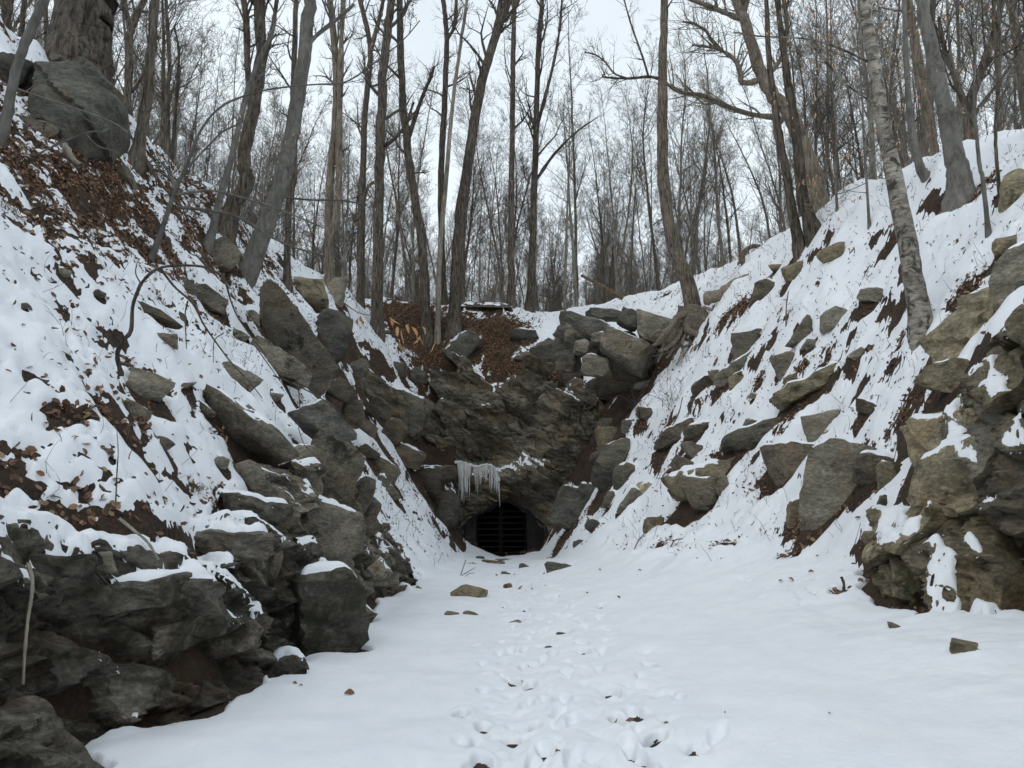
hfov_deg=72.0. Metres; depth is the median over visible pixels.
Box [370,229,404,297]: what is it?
forest tree
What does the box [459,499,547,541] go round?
tunnel
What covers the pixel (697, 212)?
forest tree
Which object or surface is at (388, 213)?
forest tree
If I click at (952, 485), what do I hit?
rock outcrop
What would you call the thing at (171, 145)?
tree
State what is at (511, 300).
tree
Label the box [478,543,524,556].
tunnel floor
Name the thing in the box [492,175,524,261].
slim tree
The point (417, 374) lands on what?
rock
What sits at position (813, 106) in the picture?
slim tree
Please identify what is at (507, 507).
tunnel end
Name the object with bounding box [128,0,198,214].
tree
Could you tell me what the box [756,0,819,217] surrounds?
slim tree
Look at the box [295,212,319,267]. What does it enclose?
slim tree
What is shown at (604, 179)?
slim tree
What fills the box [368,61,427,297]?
forest tree
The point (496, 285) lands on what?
slim tree
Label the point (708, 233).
forest tree
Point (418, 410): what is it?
rock
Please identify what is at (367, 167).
forest tree
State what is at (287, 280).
tree
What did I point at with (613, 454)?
rock
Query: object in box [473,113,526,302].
forest tree
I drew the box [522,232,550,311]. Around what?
forest tree
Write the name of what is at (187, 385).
stone
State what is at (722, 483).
rock
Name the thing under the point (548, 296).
brush sapling
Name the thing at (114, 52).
forest tree
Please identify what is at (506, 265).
slim tree
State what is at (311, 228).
forest tree
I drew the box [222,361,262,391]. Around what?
rock
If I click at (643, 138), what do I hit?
forest tree
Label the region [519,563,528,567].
rock
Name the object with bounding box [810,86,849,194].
slim tree
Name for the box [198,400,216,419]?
stone
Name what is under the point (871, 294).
rock
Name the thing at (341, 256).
forest tree
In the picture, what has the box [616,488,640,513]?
rock
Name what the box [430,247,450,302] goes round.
forest tree
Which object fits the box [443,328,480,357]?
rock
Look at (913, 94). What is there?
forest tree
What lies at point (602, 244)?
forest tree
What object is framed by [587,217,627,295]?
forest tree
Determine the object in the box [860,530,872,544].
stone
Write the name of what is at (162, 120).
forest tree
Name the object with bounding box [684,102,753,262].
forest tree
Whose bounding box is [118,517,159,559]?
stick
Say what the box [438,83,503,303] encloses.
forest tree
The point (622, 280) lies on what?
slim tree
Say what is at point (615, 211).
slim tree
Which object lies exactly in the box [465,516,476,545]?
gate pillar
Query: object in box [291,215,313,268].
brush sapling
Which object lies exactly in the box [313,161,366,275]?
slim tree
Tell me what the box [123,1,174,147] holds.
slim tree
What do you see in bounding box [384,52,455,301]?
forest tree
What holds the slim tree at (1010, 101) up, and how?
on the ground
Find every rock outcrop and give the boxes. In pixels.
[0,492,323,767]
[202,384,421,629]
[326,377,461,529]
[862,243,1023,613]
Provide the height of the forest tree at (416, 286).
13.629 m
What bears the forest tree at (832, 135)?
on the ground
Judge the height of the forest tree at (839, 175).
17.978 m
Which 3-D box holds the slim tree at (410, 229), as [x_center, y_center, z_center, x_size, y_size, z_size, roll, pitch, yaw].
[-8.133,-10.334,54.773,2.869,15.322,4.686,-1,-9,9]
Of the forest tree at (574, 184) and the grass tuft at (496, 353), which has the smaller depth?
the grass tuft at (496, 353)
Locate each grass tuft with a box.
[0,200,24,215]
[185,482,217,493]
[488,325,510,335]
[491,346,512,356]
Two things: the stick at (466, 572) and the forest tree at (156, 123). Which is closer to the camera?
the stick at (466, 572)
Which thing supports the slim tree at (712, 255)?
on the ground
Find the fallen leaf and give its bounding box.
[344,689,354,694]
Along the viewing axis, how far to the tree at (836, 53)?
18.84 m
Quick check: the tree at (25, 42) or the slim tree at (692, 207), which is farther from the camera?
the slim tree at (692, 207)
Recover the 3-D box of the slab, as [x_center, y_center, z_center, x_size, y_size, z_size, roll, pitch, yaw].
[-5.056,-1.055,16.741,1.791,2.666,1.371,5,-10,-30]
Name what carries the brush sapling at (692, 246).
on the ground
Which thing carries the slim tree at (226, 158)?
on the ground
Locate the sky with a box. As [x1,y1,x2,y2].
[0,0,1022,309]
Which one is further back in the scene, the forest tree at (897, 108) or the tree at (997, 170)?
the forest tree at (897, 108)
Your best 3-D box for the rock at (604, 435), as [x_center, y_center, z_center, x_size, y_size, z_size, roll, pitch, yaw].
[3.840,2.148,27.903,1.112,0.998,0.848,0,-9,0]
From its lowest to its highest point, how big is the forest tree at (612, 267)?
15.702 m
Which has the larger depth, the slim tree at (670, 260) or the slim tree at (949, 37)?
the slim tree at (670, 260)
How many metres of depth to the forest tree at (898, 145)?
37.84 m
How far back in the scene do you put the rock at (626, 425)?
24.39 m
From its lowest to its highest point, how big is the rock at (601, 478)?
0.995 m
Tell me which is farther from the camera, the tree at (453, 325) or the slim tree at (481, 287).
the slim tree at (481, 287)
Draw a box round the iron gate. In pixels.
[476,508,526,555]
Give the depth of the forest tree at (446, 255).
86.63 m
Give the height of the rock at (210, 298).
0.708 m
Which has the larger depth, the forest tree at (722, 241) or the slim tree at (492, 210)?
the forest tree at (722, 241)
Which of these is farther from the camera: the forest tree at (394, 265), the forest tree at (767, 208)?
the forest tree at (767, 208)
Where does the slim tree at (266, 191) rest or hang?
on the ground
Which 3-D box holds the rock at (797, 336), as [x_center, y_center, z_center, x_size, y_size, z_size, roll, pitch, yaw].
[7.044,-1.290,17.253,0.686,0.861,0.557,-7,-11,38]
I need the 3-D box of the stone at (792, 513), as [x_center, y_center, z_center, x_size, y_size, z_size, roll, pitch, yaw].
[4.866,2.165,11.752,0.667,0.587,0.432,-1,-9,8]
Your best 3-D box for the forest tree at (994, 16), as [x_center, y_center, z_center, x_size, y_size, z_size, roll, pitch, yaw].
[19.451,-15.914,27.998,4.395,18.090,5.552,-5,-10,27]
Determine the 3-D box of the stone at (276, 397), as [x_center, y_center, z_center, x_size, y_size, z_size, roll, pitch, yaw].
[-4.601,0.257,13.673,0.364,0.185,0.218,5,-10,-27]
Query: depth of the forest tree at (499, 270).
50.04 m
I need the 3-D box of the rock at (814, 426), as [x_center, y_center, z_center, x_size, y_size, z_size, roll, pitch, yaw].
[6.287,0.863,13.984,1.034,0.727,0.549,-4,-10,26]
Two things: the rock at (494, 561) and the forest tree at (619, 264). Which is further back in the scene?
the forest tree at (619, 264)
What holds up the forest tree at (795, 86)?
on the ground
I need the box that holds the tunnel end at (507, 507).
[463,478,538,542]
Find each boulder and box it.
[0,52,33,87]
[17,114,58,137]
[27,56,130,164]
[289,567,369,656]
[300,501,366,562]
[676,474,718,511]
[760,441,813,488]
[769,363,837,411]
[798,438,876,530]
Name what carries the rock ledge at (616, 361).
on the ground
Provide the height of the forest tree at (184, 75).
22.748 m
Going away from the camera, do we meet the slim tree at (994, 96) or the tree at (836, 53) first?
the tree at (836, 53)
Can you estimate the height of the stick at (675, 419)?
1.742 m
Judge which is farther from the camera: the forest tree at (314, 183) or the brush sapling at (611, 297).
the forest tree at (314, 183)
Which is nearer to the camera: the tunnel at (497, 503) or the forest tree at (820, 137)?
the tunnel at (497, 503)
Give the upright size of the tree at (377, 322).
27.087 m
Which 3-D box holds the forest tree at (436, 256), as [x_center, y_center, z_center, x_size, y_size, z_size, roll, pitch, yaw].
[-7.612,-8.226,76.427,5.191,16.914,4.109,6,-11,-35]
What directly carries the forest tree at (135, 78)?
on the ground
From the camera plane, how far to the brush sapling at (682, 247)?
48.21 m
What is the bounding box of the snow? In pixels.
[0,16,1023,767]
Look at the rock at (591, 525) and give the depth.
20.66 m
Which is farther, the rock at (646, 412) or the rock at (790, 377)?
the rock at (646, 412)
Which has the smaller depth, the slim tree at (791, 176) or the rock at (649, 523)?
the rock at (649, 523)
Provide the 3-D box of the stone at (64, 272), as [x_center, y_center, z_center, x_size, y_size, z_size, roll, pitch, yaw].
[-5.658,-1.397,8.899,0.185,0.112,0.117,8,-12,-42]
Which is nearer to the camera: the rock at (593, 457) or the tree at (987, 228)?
the tree at (987, 228)
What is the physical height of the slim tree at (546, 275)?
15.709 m
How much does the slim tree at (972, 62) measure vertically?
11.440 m
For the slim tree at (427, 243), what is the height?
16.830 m
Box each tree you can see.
[0,0,46,39]
[0,0,49,148]
[11,0,34,31]
[12,0,53,46]
[36,0,40,44]
[43,0,117,85]
[112,0,174,111]
[112,2,166,117]
[113,0,221,151]
[114,0,187,142]
[114,29,158,131]
[115,27,156,131]
[115,43,155,124]
[116,62,136,108]
[117,0,187,114]
[120,0,212,161]
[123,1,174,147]
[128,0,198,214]
[133,1,184,136]
[133,13,210,168]
[133,21,213,146]
[135,33,190,159]
[147,1,419,267]
[149,31,217,164]
[150,52,233,184]
[151,71,184,170]
[154,0,241,183]
[156,49,205,173]
[177,98,223,174]
[177,123,194,168]
[179,133,205,173]
[186,4,252,191]
[188,114,227,187]
[196,115,236,189]
[200,93,257,225]
[201,0,273,213]
[203,0,298,255]
[205,143,226,197]
[215,140,236,197]
[216,121,235,198]
[217,0,298,243]
[220,83,271,222]
[225,72,290,219]
[225,103,280,223]
[231,97,307,234]
[238,0,408,287]
[245,77,299,218]
[248,147,282,240]
[251,0,319,293]
[251,158,295,250]
[252,106,293,212]
[252,131,306,240]
[255,115,306,214]
[260,139,286,236]
[268,85,345,226]
[268,105,320,256]
[273,76,319,244]
[293,124,352,269]
[294,182,324,273]
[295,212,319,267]
[296,190,336,270]
[298,106,360,274]
[303,150,324,270]
[308,0,361,285]
[313,120,359,266]
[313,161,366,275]
[317,85,395,259]
[317,190,340,276]
[318,124,355,274]
[319,108,370,275]
[319,210,356,295]
[325,114,390,289]
[331,0,417,308]
[341,0,424,342]
[344,0,444,347]
[350,107,411,266]
[352,27,436,301]
[352,97,397,298]
[352,267,371,297]
[365,126,416,283]
[365,242,389,297]
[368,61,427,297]
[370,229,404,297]
[375,94,437,279]
[383,143,427,274]
[383,216,409,298]
[383,229,402,296]
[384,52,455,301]
[386,206,446,302]
[387,165,429,302]
[391,157,422,269]
[395,146,433,300]
[400,148,422,303]
[409,0,476,304]
[427,232,448,301]
[428,168,491,295]
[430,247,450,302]
[432,233,452,300]
[433,0,482,344]
[433,0,532,339]
[434,161,481,269]
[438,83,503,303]
[449,72,528,302]
[451,85,507,298]
[465,220,490,294]
[465,222,489,296]
[466,152,505,301]
[466,163,497,300]
[470,118,508,301]
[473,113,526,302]
[474,260,490,301]
[475,239,503,301]
[482,236,522,302]
[485,234,520,300]
[486,189,517,306]
[489,0,616,312]
[489,182,520,302]
[492,0,535,309]
[492,85,549,303]
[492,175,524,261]
[494,186,546,289]
[504,77,563,250]
[506,213,538,280]
[514,149,546,309]
[515,129,545,310]
[517,164,556,310]
[520,64,598,306]
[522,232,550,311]
[525,197,556,311]
[526,205,573,311]
[536,189,573,311]
[537,242,554,310]
[544,0,604,306]
[547,95,579,310]
[549,152,599,254]
[555,232,584,307]
[560,100,627,303]
[571,169,643,301]
[572,0,747,364]
[572,172,621,299]
[576,73,651,297]
[583,189,623,304]
[583,195,641,298]
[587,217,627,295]
[589,135,627,301]
[589,227,612,303]
[591,187,623,303]
[603,170,638,258]
[605,217,638,295]
[607,84,659,291]
[610,74,659,293]
[612,24,691,290]
[612,261,630,295]
[619,223,655,294]
[621,130,655,295]
[624,81,661,290]
[624,242,639,294]
[626,248,652,294]
[636,0,829,213]
[645,87,719,273]
[651,11,723,282]
[653,172,705,263]
[653,212,687,289]
[658,248,671,284]
[661,191,681,277]
[667,66,746,274]
[670,99,717,274]
[672,134,715,261]
[674,0,932,351]
[676,0,737,266]
[676,122,722,257]
[681,133,740,270]
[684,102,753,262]
[686,53,734,271]
[693,81,746,256]
[699,98,745,267]
[700,176,744,267]
[700,241,717,270]
[702,207,739,265]
[710,79,770,238]
[717,234,738,262]
[723,196,765,263]
[726,44,785,231]
[736,219,775,253]
[742,0,1023,229]
[745,0,936,218]
[748,64,794,231]
[749,201,767,252]
[750,123,785,236]
[753,4,843,189]
[755,157,782,241]
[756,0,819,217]
[762,1,819,168]
[764,0,805,262]
[765,165,795,228]
[767,137,796,227]
[771,0,821,247]
[773,60,849,208]
[774,78,825,232]
[786,0,851,159]
[787,42,838,197]
[791,0,873,191]
[794,0,869,186]
[800,10,867,194]
[804,1,879,178]
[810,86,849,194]
[817,95,847,196]
[817,99,866,185]
[827,0,916,165]
[830,67,880,182]
[830,117,879,185]
[833,0,968,167]
[834,61,883,178]
[843,0,921,161]
[850,17,919,179]
[857,125,895,178]
[858,0,939,157]
[865,0,936,166]
[872,0,922,116]
[877,0,1023,140]
[879,67,940,175]
[885,0,981,100]
[892,43,925,162]
[895,0,937,182]
[898,3,939,143]
[903,14,988,150]
[906,0,939,155]
[915,0,975,212]
[919,0,995,140]
[933,0,1009,238]
[935,0,992,107]
[945,0,963,130]
[952,0,1013,116]
[952,0,1023,48]
[952,0,1023,131]
[961,17,1022,129]
[963,2,1021,130]
[970,0,1022,118]
[977,0,1023,202]
[977,111,989,131]
[978,66,1022,129]
[981,0,1023,53]
[987,3,1022,129]
[988,59,1021,133]
[989,60,1022,129]
[1006,0,1023,127]
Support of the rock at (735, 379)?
on the ground
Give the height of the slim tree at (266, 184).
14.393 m
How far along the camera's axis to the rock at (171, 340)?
9.64 m
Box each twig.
[0,78,127,132]
[34,128,115,156]
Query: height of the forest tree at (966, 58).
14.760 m
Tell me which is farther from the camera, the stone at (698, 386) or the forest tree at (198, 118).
the forest tree at (198, 118)
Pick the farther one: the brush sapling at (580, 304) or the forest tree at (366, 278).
the forest tree at (366, 278)
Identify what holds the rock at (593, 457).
on the ground
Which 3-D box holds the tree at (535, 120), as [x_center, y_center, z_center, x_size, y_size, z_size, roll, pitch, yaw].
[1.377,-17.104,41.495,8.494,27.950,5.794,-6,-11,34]
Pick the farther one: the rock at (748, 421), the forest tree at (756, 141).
the forest tree at (756, 141)
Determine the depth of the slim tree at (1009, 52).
27.78 m
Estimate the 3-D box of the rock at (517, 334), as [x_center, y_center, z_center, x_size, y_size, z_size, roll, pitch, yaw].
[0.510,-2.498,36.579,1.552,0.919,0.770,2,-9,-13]
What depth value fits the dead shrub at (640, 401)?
24.03 m
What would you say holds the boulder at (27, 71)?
on the ground
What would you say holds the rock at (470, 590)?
on the ground
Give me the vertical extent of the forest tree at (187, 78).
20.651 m
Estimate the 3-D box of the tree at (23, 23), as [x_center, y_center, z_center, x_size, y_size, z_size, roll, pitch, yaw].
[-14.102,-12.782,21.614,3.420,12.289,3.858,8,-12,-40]
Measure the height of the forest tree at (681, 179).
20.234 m
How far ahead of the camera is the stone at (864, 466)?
10.40 m
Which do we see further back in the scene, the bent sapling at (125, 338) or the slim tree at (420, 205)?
the slim tree at (420, 205)
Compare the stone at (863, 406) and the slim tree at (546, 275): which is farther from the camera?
the slim tree at (546, 275)
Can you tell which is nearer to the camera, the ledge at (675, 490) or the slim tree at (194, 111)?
the ledge at (675, 490)
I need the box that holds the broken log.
[60,142,81,167]
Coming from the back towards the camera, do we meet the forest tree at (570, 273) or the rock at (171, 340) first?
the forest tree at (570, 273)
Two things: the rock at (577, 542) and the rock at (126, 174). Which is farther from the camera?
the rock at (577, 542)
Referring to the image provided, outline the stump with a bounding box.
[740,254,744,266]
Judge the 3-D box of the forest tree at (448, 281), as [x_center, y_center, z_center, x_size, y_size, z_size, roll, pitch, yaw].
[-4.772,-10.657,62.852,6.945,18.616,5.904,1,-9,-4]
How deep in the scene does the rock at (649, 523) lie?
16.34 m
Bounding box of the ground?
[0,21,1023,767]
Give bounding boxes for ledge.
[552,306,679,397]
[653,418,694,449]
[661,456,735,501]
[712,350,751,387]
[720,417,780,452]
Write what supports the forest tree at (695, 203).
on the ground
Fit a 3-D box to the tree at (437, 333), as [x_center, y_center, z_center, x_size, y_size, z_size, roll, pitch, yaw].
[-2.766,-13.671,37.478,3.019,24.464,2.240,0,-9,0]
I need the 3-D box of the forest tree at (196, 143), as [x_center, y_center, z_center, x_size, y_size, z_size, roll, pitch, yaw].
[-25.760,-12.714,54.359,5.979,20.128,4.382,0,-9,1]
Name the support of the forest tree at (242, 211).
on the ground
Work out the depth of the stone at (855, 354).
14.47 m
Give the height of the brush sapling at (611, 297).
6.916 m
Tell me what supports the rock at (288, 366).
on the ground
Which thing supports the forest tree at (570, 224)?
on the ground
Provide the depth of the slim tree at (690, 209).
45.94 m
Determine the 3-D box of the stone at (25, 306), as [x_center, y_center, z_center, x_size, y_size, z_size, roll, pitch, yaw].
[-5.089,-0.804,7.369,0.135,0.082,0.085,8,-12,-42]
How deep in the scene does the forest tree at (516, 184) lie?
44.58 m
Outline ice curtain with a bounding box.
[455,460,499,507]
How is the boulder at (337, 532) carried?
on the rock outcrop at (324, 426)
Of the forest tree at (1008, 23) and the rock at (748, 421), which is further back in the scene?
the forest tree at (1008, 23)
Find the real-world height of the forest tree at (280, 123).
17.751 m
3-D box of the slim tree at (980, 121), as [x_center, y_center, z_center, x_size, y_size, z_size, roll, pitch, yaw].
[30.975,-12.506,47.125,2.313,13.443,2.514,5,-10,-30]
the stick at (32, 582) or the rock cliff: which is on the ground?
the rock cliff
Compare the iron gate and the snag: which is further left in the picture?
the iron gate
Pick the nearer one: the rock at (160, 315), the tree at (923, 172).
the rock at (160, 315)
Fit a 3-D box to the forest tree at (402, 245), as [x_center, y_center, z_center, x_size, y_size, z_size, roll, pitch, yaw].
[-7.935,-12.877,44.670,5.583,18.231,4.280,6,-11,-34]
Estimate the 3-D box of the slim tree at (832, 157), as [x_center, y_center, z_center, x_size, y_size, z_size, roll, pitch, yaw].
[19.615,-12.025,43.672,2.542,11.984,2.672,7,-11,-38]
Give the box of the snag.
[737,244,761,264]
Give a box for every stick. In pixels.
[22,562,34,684]
[76,548,125,599]
[115,434,118,505]
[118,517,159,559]
[460,560,475,575]
[663,397,682,452]
[785,291,788,326]
[840,576,844,590]
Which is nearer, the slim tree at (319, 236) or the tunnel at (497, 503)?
the tunnel at (497, 503)
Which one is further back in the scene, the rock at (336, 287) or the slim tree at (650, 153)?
the slim tree at (650, 153)
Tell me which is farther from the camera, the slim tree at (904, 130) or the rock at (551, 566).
the slim tree at (904, 130)
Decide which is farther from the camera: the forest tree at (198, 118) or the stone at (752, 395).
the forest tree at (198, 118)
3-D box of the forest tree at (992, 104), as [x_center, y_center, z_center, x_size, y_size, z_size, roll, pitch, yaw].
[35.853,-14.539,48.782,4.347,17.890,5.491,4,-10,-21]
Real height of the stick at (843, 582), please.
0.236 m
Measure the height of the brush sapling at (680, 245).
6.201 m
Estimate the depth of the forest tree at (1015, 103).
39.74 m
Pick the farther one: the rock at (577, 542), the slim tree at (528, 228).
the slim tree at (528, 228)
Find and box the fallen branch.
[581,274,623,299]
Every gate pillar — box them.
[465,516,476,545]
[526,514,542,552]
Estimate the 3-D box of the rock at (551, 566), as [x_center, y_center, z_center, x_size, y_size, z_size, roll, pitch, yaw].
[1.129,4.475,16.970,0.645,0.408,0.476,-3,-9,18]
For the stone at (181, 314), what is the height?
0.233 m
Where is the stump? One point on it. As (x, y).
(742, 259)
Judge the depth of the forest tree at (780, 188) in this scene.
49.45 m
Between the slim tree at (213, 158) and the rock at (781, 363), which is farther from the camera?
the slim tree at (213, 158)
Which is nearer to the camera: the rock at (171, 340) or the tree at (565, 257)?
the rock at (171, 340)
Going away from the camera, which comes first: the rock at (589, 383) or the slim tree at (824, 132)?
the rock at (589, 383)
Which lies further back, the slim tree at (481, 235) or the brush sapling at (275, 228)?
the slim tree at (481, 235)
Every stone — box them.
[21,303,32,309]
[58,268,71,277]
[93,289,106,298]
[101,447,114,456]
[156,436,175,450]
[174,310,186,321]
[181,382,195,388]
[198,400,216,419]
[214,456,229,469]
[230,329,249,341]
[248,310,259,326]
[270,393,283,401]
[683,422,709,441]
[691,375,709,396]
[750,393,755,398]
[786,499,799,529]
[848,347,864,359]
[852,452,894,484]
[855,398,876,413]
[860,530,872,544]
[876,494,886,505]
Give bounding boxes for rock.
[49,54,65,61]
[115,165,136,189]
[125,399,152,421]
[126,367,175,401]
[137,300,182,329]
[157,333,177,349]
[180,277,203,294]
[196,284,227,315]
[211,236,244,271]
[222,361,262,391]
[250,335,311,389]
[292,276,328,311]
[316,308,353,363]
[327,275,346,306]
[350,358,368,391]
[393,362,406,378]
[403,390,433,440]
[410,367,426,383]
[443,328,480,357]
[444,611,458,614]
[450,584,487,597]
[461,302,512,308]
[463,610,477,614]
[482,559,504,563]
[503,583,511,587]
[509,328,536,340]
[511,345,531,361]
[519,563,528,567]
[529,337,556,362]
[536,383,556,399]
[544,561,571,572]
[549,484,588,530]
[559,370,581,386]
[573,539,583,547]
[578,483,595,498]
[584,518,599,532]
[585,378,595,393]
[589,451,598,464]
[590,465,613,491]
[594,426,616,446]
[596,390,613,400]
[596,438,629,467]
[598,418,612,425]
[601,490,614,507]
[612,462,634,489]
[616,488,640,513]
[621,419,634,435]
[633,380,649,390]
[636,407,652,419]
[636,481,651,494]
[642,516,664,533]
[670,454,693,471]
[681,441,702,457]
[708,370,719,381]
[715,475,728,495]
[728,371,743,389]
[730,328,760,360]
[743,418,756,425]
[752,275,774,301]
[768,264,781,272]
[769,351,794,380]
[781,261,802,283]
[783,371,796,384]
[785,315,812,347]
[799,339,815,350]
[800,409,838,441]
[816,241,844,262]
[819,306,847,333]
[856,287,882,301]
[887,621,900,627]
[949,638,979,653]
[992,234,1016,255]
[998,168,1023,212]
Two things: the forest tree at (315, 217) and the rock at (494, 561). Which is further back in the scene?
the forest tree at (315, 217)
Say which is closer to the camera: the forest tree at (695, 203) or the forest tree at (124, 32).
the forest tree at (124, 32)
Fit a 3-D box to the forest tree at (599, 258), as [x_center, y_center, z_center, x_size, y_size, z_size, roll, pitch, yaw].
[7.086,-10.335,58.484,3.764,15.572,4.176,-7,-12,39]
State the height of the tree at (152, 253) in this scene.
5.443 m
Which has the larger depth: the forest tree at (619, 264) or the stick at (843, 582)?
the forest tree at (619, 264)
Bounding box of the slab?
[259,278,338,398]
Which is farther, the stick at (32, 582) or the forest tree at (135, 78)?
the forest tree at (135, 78)
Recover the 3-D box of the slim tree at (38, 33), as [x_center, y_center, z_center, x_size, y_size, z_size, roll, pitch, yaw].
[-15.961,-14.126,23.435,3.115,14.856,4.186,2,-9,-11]
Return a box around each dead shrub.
[37,216,62,239]
[615,371,656,422]
[640,372,686,409]
[721,436,752,460]
[834,349,854,377]
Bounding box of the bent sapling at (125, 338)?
[115,261,347,454]
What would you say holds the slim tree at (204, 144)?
on the ground
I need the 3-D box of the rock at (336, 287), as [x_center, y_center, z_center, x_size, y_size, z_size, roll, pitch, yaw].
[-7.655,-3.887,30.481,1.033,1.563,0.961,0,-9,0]
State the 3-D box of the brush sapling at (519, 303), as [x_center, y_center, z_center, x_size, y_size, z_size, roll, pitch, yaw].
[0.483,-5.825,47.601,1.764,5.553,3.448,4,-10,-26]
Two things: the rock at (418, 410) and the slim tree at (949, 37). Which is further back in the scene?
the rock at (418, 410)
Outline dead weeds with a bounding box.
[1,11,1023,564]
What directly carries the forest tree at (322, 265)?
on the ground
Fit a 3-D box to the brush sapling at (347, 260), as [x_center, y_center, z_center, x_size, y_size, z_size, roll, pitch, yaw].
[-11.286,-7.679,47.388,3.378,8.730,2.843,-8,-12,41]
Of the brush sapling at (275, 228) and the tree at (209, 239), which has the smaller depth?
the tree at (209, 239)
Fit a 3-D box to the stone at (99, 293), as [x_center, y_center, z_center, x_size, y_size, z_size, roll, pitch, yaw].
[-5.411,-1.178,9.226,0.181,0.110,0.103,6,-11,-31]
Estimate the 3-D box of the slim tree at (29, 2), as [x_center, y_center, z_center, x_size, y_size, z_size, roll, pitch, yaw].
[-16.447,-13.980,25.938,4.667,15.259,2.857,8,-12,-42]
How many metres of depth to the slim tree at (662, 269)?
81.41 m
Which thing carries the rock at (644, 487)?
on the ground
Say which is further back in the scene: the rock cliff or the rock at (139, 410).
the rock cliff
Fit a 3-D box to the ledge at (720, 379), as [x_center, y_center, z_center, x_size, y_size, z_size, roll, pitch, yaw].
[6.683,-0.469,20.345,1.698,1.141,0.671,-5,-10,27]
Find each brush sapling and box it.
[242,199,260,224]
[247,208,283,237]
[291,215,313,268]
[319,197,369,295]
[321,214,357,286]
[348,209,372,298]
[390,230,428,302]
[397,248,435,302]
[447,212,483,304]
[487,183,542,305]
[506,265,526,307]
[538,281,573,311]
[540,251,571,311]
[555,252,608,309]
[560,275,588,308]
[606,262,624,300]
[623,212,670,292]
[633,224,673,288]
[659,209,695,281]
[659,225,691,282]
[662,252,672,286]
[671,224,696,268]
[678,212,715,275]
[679,200,709,268]
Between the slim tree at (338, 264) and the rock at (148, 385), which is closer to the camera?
the rock at (148, 385)
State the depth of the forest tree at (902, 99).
41.71 m
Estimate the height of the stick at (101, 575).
0.348 m
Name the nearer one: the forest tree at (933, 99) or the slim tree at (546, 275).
the forest tree at (933, 99)
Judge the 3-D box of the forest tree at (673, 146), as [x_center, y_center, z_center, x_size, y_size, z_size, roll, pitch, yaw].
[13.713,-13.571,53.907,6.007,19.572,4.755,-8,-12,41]
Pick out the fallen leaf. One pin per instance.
(349, 691)
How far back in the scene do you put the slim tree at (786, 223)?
53.54 m
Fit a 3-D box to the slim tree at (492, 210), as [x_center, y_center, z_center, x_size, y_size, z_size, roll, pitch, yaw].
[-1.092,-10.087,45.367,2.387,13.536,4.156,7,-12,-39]
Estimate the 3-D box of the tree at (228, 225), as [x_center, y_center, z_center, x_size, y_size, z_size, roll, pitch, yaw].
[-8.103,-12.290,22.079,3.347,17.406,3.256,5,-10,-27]
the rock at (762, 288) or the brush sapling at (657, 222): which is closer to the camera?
the rock at (762, 288)
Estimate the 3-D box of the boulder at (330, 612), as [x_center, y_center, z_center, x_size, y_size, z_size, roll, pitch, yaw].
[-2.315,2.822,8.584,0.868,1.239,0.979,7,-11,-36]
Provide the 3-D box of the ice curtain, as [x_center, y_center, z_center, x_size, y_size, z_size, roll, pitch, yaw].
[-1.442,4.166,29.371,1.925,1.953,0.304,0,-9,0]
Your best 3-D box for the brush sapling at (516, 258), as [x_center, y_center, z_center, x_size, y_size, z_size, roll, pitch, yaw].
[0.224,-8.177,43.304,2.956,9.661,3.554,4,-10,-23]
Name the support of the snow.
on the ground
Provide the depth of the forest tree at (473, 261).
86.56 m
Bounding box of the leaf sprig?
[344,302,434,352]
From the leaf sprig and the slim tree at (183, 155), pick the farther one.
the slim tree at (183, 155)
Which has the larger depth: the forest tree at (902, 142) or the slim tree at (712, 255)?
the slim tree at (712, 255)
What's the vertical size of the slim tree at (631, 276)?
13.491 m
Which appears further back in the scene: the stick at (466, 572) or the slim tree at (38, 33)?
the slim tree at (38, 33)
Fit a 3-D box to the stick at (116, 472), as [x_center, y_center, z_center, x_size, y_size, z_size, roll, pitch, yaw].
[-3.274,0.722,5.834,0.056,0.682,0.012,0,-9,0]
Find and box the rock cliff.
[365,348,603,536]
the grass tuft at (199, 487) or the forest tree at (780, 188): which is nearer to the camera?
the grass tuft at (199, 487)
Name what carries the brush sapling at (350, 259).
on the ground
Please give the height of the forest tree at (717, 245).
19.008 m
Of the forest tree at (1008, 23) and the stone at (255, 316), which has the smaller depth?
the stone at (255, 316)
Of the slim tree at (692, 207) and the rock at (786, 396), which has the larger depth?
the slim tree at (692, 207)
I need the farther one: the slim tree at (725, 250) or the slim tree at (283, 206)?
the slim tree at (725, 250)

